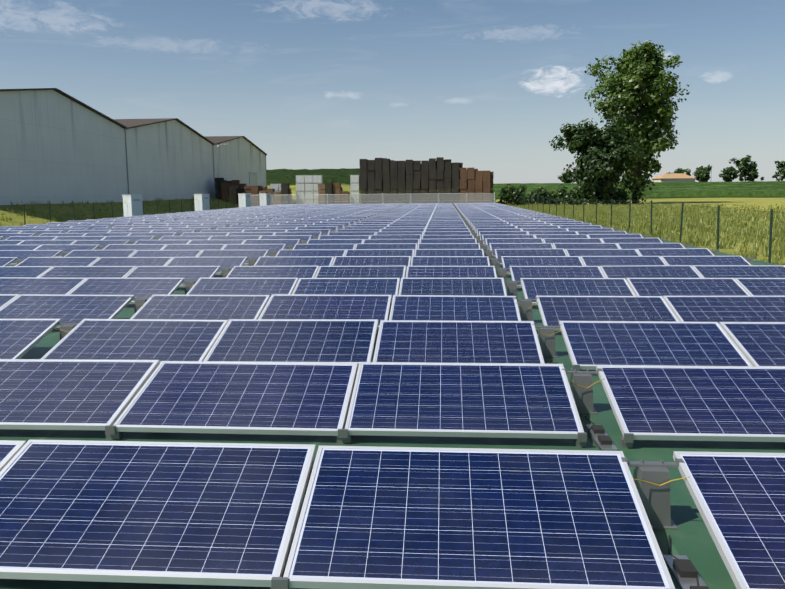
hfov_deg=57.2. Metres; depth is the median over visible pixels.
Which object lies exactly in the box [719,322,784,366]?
pv module
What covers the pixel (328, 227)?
pv module
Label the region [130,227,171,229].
pv module
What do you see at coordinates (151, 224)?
pv module
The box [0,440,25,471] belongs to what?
pv module
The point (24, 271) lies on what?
pv module
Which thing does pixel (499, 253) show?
pv module
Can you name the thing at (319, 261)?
pv module
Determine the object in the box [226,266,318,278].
pv module
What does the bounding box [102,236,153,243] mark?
pv module
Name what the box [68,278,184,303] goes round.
pv module
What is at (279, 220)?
pv module
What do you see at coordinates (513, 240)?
pv module
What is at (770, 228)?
fence
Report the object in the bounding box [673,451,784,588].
pv module
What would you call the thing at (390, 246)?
pv module
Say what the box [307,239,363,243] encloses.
pv module
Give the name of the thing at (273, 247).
pv module
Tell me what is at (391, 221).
pv module
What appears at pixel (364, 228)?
pv module
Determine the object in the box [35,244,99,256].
pv module
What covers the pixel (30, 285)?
pv module
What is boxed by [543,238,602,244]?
pv module
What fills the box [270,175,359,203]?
ibc tote stacks
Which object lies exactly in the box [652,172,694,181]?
distant farmhouse
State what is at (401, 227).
pv module
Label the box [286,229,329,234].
pv module
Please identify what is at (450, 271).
pv module
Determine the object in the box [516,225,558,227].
pv module
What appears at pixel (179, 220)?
pv module
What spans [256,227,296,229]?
pv module
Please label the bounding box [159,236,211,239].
pv module
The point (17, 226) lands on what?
pv module
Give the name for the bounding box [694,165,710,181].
tree branches
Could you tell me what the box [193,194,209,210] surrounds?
electrical cabinet
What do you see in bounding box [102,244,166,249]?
pv module
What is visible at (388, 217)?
pv module
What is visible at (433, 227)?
pv module
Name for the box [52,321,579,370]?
pv support
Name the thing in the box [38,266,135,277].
pv module
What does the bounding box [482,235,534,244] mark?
pv module
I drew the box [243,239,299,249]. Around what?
pv module
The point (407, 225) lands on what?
pv module
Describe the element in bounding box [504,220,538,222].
pv module
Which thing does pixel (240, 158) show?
warehouse shed
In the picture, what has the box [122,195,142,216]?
electrical cabinet
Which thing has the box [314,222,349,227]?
pv module
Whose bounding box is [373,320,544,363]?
pv module
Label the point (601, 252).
pv module
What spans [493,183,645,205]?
hedge scrub
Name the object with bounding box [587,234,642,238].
pv module
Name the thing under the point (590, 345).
pv module
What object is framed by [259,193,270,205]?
electrical cabinet
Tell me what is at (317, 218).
pv module
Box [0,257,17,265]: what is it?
pv module
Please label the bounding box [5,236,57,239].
pv module
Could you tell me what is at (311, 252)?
pv module
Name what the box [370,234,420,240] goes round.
pv module
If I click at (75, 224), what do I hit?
pv module
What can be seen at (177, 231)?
pv module
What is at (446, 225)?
pv module
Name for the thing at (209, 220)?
pv module
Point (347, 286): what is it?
pv module
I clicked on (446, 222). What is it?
pv module
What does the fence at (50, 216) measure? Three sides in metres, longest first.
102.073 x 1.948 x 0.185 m
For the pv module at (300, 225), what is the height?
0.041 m
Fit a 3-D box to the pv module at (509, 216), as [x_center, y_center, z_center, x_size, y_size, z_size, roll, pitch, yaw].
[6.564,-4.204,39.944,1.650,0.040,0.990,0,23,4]
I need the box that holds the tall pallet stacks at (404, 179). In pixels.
[360,157,493,203]
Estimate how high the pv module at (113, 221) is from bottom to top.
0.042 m
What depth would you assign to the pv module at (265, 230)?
27.47 m
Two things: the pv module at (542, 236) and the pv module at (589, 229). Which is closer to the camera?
the pv module at (542, 236)
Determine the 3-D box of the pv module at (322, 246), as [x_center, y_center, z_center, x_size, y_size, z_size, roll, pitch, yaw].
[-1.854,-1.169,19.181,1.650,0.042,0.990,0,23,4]
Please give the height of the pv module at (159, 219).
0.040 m
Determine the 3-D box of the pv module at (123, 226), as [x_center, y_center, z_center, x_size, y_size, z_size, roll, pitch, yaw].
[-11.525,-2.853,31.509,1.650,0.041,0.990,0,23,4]
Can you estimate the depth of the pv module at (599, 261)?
15.02 m
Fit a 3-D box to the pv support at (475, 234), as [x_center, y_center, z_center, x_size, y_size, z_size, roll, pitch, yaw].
[-5.026,-1.965,25.218,26.570,0.338,1.027,0,8,4]
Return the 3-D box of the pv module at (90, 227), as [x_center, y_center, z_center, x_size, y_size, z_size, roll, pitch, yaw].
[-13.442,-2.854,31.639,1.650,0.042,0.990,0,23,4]
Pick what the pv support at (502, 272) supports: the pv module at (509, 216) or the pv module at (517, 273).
the pv module at (517, 273)
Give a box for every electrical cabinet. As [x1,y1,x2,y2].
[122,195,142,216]
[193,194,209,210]
[238,193,250,206]
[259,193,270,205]
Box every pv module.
[0,226,35,227]
[0,230,21,232]
[0,233,35,239]
[0,240,23,244]
[0,245,40,249]
[0,250,62,265]
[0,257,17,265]
[0,266,52,277]
[0,277,86,294]
[0,294,19,308]
[0,294,134,327]
[0,319,61,358]
[0,359,159,429]
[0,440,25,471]
[0,440,315,586]
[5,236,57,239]
[7,228,48,230]
[16,257,99,266]
[18,240,76,244]
[20,230,62,235]
[24,224,58,225]
[35,226,71,227]
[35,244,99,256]
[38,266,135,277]
[39,233,85,235]
[41,319,227,362]
[47,222,79,223]
[47,228,86,232]
[54,236,105,239]
[58,224,92,225]
[64,250,136,257]
[67,221,97,221]
[67,230,110,232]
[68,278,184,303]
[71,226,107,229]
[71,240,129,249]
[79,222,112,223]
[83,233,130,235]
[85,219,114,220]
[90,257,172,266]
[92,224,127,227]
[92,228,131,229]
[98,220,129,221]
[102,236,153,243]
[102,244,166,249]
[108,230,152,232]
[111,222,143,224]
[112,225,150,227]
[114,219,144,220]
[114,361,357,435]
[125,266,220,286]
[128,232,176,239]
[129,220,160,222]
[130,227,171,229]
[130,250,202,256]
[130,295,269,320]
[133,223,167,225]
[134,240,190,243]
[143,219,173,221]
[150,222,182,222]
[150,225,187,226]
[150,230,193,235]
[156,215,182,216]
[158,218,185,219]
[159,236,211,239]
[162,244,225,249]
[164,220,195,221]
[166,257,247,274]
[167,223,202,224]
[170,216,197,217]
[170,227,210,231]
[178,219,207,219]
[181,232,228,235]
[183,222,214,222]
[186,278,298,296]
[187,225,224,229]
[188,240,244,243]
[190,217,218,218]
[193,214,217,215]
[195,220,227,221]
[197,250,267,265]
[200,230,243,231]
[202,216,228,217]
[202,223,237,226]
[204,319,377,365]
[208,219,237,219]
[209,235,261,239]
[215,221,248,223]
[216,227,256,229]
[219,217,247,218]
[222,244,285,256]
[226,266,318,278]
[227,232,274,235]
[228,220,258,221]
[230,225,267,226]
[238,218,267,220]
[242,223,277,224]
[243,229,286,231]
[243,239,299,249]
[248,217,276,219]
[253,221,287,222]
[254,256,333,266]
[256,216,283,217]
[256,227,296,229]
[258,294,391,326]
[260,235,311,243]
[264,220,294,220]
[268,224,305,226]
[272,218,302,219]
[274,232,320,238]
[275,249,345,257]
[278,223,313,224]
[283,445,674,588]
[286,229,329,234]
[287,221,320,222]
[292,244,355,249]
[292,278,399,299]
[295,219,327,220]
[297,226,337,229]
[302,218,332,220]
[306,225,343,228]
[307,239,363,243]
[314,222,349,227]
[315,266,405,280]
[318,235,369,238]
[321,221,354,226]
[328,219,359,222]
[328,232,375,235]
[332,256,410,268]
[333,218,363,221]
[336,229,380,231]
[338,216,367,220]
[343,215,370,218]
[344,227,384,230]
[345,249,413,257]
[345,362,583,438]
[350,224,387,226]
[355,222,390,224]
[355,243,416,251]
[360,220,393,223]
[363,239,418,245]
[365,219,396,221]
[369,218,398,218]
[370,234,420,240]
[372,216,400,217]
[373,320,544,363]
[375,215,402,217]
[376,232,422,236]
[380,228,424,233]
[385,226,425,228]
[388,224,426,225]
[389,295,520,320]
[392,222,427,223]
[395,220,428,221]
[397,219,429,219]
[399,217,429,218]
[399,278,506,295]
[402,216,430,218]
[406,266,496,277]
[411,256,489,265]
[414,249,483,255]
[418,243,479,248]
[420,238,476,242]
[422,235,473,238]
[424,231,470,234]
[425,228,469,231]
[426,226,467,228]
[427,224,465,225]
[428,222,464,223]
[429,220,463,221]
[430,219,461,219]
[431,216,460,217]
[431,217,461,218]
[465,215,492,218]
[466,217,497,220]
[468,218,500,222]
[469,220,503,223]
[471,222,507,226]
[473,224,511,229]
[474,226,515,232]
[476,228,521,235]
[479,231,527,239]
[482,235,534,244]
[485,238,543,250]
[489,243,553,256]
[495,216,524,216]
[495,249,566,264]
[498,217,528,218]
[501,218,533,219]
[501,256,583,274]
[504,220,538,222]
[508,221,544,224]
[509,266,604,287]
[512,223,550,225]
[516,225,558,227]
[518,213,545,214]
[520,278,635,304]
[521,228,566,230]
[522,214,550,215]
[525,216,555,216]
[527,231,576,234]
[529,217,560,217]
[534,218,566,219]
[534,234,588,239]
[536,296,679,330]
[539,219,574,221]
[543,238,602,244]
[545,221,582,222]
[551,223,590,225]
[553,243,619,249]
[558,225,601,228]
[559,321,751,369]
[565,249,639,256]
[567,228,613,230]
[576,231,626,234]
[580,256,665,266]
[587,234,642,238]
[596,365,784,441]
[600,265,701,278]
[601,238,662,243]
[617,243,684,248]
[626,278,750,296]
[636,248,714,256]
[661,256,750,265]
[663,296,784,322]
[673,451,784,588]
[692,265,784,277]
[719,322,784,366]
[734,278,784,295]
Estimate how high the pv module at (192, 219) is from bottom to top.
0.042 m
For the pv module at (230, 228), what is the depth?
29.52 m
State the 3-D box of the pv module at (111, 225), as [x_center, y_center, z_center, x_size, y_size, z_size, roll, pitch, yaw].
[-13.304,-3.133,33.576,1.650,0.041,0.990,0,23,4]
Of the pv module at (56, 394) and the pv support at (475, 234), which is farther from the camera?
the pv support at (475, 234)
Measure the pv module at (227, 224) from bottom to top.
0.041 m
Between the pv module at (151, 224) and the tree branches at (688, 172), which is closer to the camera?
the pv module at (151, 224)
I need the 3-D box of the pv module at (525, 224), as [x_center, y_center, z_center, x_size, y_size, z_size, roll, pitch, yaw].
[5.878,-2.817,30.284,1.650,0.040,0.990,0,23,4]
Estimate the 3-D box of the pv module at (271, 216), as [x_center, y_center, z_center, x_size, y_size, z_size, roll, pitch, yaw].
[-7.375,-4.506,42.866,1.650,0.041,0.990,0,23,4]
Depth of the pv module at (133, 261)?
15.76 m
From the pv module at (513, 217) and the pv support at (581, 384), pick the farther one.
the pv module at (513, 217)
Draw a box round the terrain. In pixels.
[0,182,784,264]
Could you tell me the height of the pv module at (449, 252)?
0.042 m
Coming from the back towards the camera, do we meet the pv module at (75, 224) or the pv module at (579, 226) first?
the pv module at (75, 224)
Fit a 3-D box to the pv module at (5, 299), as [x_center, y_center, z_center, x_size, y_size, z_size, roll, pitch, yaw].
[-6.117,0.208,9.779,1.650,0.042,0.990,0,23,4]
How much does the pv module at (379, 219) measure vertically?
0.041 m
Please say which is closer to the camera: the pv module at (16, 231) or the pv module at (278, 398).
the pv module at (278, 398)
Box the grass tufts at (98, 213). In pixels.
[0,196,238,226]
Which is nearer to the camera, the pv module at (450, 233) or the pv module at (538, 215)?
the pv module at (450, 233)
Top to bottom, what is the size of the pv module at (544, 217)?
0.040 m
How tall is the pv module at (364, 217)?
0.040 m
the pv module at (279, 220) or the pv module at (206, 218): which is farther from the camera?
the pv module at (206, 218)
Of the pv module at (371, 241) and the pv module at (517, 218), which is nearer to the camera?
the pv module at (371, 241)
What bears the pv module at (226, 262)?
on the pv support at (493, 261)
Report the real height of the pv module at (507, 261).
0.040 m
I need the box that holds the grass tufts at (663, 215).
[509,203,784,264]
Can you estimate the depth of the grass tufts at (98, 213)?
61.44 m
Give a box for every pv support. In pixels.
[1,235,648,244]
[13,257,756,275]
[22,222,586,225]
[32,231,632,237]
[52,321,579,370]
[58,249,718,266]
[62,228,618,234]
[86,226,606,230]
[97,243,691,257]
[105,368,633,450]
[107,224,596,227]
[128,239,667,250]
[130,296,538,335]
[181,279,521,307]
[217,267,510,285]
[270,457,708,588]
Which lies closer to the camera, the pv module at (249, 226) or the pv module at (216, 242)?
the pv module at (216, 242)
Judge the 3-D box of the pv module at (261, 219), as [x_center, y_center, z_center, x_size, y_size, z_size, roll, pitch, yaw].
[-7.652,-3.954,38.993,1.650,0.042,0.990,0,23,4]
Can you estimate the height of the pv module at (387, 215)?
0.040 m
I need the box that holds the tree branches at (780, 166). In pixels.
[772,161,784,180]
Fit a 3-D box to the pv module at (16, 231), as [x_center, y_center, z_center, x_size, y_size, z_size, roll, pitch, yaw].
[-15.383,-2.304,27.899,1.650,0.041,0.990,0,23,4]
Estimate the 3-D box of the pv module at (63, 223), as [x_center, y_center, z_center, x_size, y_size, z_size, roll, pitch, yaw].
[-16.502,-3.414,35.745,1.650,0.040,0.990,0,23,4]
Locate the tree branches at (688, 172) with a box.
[676,169,690,175]
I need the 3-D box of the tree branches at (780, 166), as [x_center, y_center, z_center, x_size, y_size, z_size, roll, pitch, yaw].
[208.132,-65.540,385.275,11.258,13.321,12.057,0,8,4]
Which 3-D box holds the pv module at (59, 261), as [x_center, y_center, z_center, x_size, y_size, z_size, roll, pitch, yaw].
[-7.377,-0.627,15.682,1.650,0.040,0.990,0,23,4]
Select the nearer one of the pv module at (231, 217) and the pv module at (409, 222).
the pv module at (409, 222)
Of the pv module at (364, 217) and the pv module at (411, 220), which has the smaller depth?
the pv module at (411, 220)
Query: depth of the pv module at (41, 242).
21.99 m
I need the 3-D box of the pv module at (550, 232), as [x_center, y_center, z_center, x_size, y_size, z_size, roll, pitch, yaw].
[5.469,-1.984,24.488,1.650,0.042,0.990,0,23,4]
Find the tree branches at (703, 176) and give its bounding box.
[692,170,709,181]
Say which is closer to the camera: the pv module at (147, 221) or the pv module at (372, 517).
the pv module at (372, 517)
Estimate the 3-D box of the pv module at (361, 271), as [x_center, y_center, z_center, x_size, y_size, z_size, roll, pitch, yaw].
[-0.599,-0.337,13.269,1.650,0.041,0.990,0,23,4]
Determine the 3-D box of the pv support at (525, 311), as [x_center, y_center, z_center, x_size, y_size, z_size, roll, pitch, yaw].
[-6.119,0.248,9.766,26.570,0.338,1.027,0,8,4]
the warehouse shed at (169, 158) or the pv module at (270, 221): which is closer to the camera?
the pv module at (270, 221)
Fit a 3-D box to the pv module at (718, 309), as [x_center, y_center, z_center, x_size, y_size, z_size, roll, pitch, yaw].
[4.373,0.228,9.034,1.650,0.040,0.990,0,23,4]
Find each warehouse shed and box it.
[0,88,127,204]
[113,118,214,200]
[204,136,266,196]
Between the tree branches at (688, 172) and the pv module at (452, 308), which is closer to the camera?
the pv module at (452, 308)
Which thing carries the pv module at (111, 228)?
on the pv support at (470, 228)
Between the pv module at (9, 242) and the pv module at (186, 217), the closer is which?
the pv module at (9, 242)
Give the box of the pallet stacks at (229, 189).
[221,180,349,205]
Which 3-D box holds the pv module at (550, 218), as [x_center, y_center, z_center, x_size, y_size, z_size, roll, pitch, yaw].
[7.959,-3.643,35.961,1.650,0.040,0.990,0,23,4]
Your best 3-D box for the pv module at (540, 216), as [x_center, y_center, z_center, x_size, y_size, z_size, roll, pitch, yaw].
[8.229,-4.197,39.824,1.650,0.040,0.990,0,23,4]
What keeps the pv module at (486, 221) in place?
on the solar panel row support
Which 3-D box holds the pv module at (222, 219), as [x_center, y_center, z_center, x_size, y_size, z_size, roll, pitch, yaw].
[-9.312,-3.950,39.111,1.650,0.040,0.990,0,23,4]
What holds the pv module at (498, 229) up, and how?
on the pv support at (472, 231)
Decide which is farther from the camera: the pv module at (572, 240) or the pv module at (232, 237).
the pv module at (232, 237)
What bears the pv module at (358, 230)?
on the pv support at (472, 231)
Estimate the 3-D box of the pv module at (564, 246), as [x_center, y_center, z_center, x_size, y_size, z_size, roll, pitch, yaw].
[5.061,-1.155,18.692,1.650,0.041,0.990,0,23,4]
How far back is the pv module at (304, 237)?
23.48 m
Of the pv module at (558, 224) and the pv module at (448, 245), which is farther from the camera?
the pv module at (558, 224)
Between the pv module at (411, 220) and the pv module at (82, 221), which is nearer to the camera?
the pv module at (411, 220)
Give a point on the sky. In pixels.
(482, 85)
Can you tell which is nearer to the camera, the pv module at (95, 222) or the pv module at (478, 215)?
the pv module at (95, 222)
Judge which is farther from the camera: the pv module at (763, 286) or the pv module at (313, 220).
the pv module at (313, 220)
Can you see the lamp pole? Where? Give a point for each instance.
(217, 158)
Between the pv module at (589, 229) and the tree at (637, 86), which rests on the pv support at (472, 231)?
the pv module at (589, 229)
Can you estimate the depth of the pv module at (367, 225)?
31.08 m
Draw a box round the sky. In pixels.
[0,0,784,183]
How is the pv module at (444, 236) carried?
on the pv support at (476, 237)
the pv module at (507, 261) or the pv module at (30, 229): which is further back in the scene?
the pv module at (30, 229)
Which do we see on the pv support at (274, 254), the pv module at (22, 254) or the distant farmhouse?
the pv module at (22, 254)
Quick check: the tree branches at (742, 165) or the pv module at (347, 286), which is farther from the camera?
the tree branches at (742, 165)
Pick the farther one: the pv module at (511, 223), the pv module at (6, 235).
the pv module at (511, 223)
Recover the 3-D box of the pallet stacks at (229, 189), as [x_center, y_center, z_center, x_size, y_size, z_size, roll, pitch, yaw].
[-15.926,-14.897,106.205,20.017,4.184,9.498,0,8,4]
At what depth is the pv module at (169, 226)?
31.74 m
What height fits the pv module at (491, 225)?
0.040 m
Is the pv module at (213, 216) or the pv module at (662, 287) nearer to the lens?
the pv module at (662, 287)
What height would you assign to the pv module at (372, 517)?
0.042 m
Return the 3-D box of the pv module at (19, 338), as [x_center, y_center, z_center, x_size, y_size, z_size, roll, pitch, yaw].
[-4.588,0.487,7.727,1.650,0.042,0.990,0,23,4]
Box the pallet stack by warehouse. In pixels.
[215,178,226,198]
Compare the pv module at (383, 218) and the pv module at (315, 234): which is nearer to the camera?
the pv module at (315, 234)
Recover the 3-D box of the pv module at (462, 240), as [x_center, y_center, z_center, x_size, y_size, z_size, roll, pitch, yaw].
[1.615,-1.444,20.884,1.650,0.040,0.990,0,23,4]
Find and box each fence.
[7,197,259,224]
[523,195,784,262]
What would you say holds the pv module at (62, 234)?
on the pv support at (475, 234)
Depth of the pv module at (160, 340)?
7.57 m
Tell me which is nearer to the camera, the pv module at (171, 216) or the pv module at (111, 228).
the pv module at (111, 228)
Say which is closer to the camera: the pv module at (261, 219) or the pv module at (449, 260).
the pv module at (449, 260)
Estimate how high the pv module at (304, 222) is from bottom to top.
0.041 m
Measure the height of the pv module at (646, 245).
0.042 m
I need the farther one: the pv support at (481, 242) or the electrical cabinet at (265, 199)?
the electrical cabinet at (265, 199)
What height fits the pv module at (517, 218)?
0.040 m
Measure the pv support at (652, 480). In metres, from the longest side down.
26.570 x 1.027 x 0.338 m
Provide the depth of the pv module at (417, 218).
38.71 m
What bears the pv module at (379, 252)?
on the pv support at (274, 254)
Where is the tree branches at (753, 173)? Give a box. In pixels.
[744,168,763,180]
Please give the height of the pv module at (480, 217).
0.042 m
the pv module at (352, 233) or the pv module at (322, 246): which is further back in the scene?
the pv module at (352, 233)
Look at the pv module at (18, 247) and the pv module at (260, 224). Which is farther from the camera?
the pv module at (260, 224)
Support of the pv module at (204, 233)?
on the pv support at (475, 234)
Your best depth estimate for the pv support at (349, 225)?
31.14 m
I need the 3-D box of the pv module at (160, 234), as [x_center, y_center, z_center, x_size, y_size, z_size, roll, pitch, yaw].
[-8.605,-2.017,25.476,1.650,0.041,0.990,0,23,4]
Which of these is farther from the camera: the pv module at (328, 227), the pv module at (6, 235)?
the pv module at (328, 227)
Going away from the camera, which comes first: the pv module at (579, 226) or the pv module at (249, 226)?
the pv module at (579, 226)
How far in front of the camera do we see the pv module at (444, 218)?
38.58 m
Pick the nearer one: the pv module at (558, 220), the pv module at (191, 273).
the pv module at (191, 273)
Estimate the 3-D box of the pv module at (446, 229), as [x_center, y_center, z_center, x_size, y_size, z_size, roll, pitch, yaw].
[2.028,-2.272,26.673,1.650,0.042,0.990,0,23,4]
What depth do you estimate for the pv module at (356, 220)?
37.03 m
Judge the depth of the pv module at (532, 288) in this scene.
11.19 m
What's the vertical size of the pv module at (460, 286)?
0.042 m
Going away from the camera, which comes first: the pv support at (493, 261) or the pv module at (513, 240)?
the pv support at (493, 261)
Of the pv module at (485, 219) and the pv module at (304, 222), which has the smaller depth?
the pv module at (304, 222)
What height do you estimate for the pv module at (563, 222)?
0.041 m
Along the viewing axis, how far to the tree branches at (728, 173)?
379.82 m
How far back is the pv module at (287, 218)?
39.19 m
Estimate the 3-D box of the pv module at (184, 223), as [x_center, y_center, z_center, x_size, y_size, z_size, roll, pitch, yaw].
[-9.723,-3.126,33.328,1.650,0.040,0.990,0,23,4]
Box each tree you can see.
[549,117,649,202]
[584,40,689,203]
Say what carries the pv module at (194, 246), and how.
on the pv support at (484, 247)
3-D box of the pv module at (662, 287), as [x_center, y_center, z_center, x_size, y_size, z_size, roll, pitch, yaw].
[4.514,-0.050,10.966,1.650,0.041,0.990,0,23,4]
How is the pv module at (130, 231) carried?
on the pv support at (472, 231)
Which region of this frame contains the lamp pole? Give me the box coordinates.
[217,144,228,177]
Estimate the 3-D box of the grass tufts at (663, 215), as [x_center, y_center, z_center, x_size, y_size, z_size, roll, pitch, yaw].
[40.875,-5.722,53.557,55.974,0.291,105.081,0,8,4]
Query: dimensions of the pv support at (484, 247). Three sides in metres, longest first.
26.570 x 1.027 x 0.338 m
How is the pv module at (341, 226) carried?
on the pv support at (349, 225)
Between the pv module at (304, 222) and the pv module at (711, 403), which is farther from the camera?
the pv module at (304, 222)
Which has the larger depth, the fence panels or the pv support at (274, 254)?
the fence panels
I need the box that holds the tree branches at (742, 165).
[729,155,757,180]
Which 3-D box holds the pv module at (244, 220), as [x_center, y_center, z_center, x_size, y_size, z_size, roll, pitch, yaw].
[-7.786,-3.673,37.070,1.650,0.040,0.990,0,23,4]
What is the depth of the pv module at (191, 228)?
29.64 m
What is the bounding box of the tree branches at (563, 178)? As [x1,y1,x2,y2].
[558,171,572,182]
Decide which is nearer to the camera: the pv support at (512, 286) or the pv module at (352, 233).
the pv support at (512, 286)
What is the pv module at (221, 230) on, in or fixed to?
on the pv support at (472, 231)
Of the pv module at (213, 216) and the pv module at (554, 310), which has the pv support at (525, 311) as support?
the pv module at (554, 310)
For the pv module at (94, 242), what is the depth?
21.86 m
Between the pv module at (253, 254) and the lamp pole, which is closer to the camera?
the pv module at (253, 254)
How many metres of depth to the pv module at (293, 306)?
9.47 m
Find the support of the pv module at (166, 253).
on the pv support at (274, 254)
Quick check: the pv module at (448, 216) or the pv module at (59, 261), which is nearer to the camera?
the pv module at (59, 261)
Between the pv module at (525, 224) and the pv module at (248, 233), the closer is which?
the pv module at (248, 233)
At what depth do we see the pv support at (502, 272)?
13.45 m
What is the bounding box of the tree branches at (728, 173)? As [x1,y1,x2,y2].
[719,166,740,181]
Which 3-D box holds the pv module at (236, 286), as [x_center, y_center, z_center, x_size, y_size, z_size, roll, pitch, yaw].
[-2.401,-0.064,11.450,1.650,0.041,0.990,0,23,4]
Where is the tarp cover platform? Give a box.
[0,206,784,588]
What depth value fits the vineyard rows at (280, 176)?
259.70 m
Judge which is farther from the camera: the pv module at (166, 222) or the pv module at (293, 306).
the pv module at (166, 222)
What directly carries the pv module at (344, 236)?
on the pv support at (476, 237)
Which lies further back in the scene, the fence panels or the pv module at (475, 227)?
the fence panels
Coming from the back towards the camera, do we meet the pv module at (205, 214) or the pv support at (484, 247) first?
the pv module at (205, 214)
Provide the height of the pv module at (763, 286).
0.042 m
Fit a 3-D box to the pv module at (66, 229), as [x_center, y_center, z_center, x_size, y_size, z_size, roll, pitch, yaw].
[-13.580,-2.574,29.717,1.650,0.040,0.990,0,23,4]
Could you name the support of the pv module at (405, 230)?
on the pv support at (472, 231)
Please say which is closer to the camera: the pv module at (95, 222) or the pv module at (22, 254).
the pv module at (22, 254)
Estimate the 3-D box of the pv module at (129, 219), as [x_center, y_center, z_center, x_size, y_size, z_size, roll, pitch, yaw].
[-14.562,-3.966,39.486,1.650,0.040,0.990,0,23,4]
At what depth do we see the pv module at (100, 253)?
17.82 m
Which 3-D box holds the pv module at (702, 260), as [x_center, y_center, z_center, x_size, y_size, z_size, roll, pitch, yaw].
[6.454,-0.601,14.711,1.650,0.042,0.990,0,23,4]
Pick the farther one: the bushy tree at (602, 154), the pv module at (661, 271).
the bushy tree at (602, 154)
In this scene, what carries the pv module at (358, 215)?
on the solar panel row support
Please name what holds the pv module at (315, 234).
on the pv support at (475, 234)
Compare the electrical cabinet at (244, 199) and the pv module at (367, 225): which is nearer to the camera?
the pv module at (367, 225)
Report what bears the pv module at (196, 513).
on the pv support at (652, 480)
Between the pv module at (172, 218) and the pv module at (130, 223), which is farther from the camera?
the pv module at (172, 218)
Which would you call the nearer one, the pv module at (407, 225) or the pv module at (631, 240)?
the pv module at (631, 240)
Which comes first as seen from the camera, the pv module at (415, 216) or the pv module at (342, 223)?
the pv module at (342, 223)
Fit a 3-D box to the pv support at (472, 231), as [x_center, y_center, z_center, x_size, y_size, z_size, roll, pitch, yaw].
[-4.889,-2.242,27.149,26.570,0.338,1.028,0,8,4]
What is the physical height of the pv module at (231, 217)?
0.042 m
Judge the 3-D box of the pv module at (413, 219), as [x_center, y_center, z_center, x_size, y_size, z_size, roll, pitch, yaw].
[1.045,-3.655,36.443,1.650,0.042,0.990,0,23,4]
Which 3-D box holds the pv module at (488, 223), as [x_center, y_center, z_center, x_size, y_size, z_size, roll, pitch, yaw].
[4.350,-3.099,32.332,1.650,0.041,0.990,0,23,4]
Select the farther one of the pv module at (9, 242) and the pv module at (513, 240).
the pv module at (9, 242)
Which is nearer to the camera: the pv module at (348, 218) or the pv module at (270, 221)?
the pv module at (270, 221)
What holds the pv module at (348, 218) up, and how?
on the solar panel row support
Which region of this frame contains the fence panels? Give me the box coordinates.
[251,192,494,205]
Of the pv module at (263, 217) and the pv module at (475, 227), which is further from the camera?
the pv module at (263, 217)
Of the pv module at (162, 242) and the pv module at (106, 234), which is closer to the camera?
the pv module at (162, 242)
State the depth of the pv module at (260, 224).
33.37 m
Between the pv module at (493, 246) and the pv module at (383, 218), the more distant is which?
the pv module at (383, 218)
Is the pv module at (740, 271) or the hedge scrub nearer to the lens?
the pv module at (740, 271)
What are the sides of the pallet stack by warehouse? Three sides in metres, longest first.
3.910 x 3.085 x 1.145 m
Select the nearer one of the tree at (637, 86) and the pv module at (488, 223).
the pv module at (488, 223)
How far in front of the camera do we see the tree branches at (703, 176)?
368.45 m
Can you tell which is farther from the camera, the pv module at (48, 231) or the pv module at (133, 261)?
the pv module at (48, 231)
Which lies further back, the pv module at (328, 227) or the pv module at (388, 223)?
the pv module at (388, 223)
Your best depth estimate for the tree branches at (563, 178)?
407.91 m
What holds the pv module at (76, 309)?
on the pv support at (525, 311)
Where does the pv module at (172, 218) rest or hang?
on the solar panel row support
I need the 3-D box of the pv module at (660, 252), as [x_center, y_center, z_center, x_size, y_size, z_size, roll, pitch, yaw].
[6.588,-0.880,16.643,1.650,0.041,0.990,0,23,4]
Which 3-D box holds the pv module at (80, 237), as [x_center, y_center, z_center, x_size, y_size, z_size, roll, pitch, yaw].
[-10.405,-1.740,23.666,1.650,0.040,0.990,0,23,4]
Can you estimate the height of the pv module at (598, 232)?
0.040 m
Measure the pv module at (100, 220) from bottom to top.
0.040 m
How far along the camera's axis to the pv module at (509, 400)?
5.34 m
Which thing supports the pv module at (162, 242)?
on the pv support at (481, 242)
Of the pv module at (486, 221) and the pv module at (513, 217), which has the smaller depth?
the pv module at (486, 221)
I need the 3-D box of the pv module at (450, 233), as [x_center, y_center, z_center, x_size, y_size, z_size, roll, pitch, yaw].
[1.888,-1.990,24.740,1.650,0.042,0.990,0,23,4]
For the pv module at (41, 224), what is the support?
on the pv support at (351, 223)
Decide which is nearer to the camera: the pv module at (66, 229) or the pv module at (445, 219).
the pv module at (66, 229)
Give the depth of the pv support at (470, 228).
29.11 m
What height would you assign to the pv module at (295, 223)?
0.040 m
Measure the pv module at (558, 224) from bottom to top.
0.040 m
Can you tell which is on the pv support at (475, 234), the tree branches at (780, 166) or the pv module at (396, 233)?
the pv module at (396, 233)
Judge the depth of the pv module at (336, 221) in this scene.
35.12 m
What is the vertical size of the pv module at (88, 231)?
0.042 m
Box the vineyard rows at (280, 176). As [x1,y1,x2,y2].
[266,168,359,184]
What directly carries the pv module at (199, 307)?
on the pv support at (525, 311)
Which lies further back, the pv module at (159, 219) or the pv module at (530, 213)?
the pv module at (530, 213)
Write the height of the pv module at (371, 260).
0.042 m
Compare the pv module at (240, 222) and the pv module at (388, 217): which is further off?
the pv module at (388, 217)
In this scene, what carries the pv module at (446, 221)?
on the solar panel row support

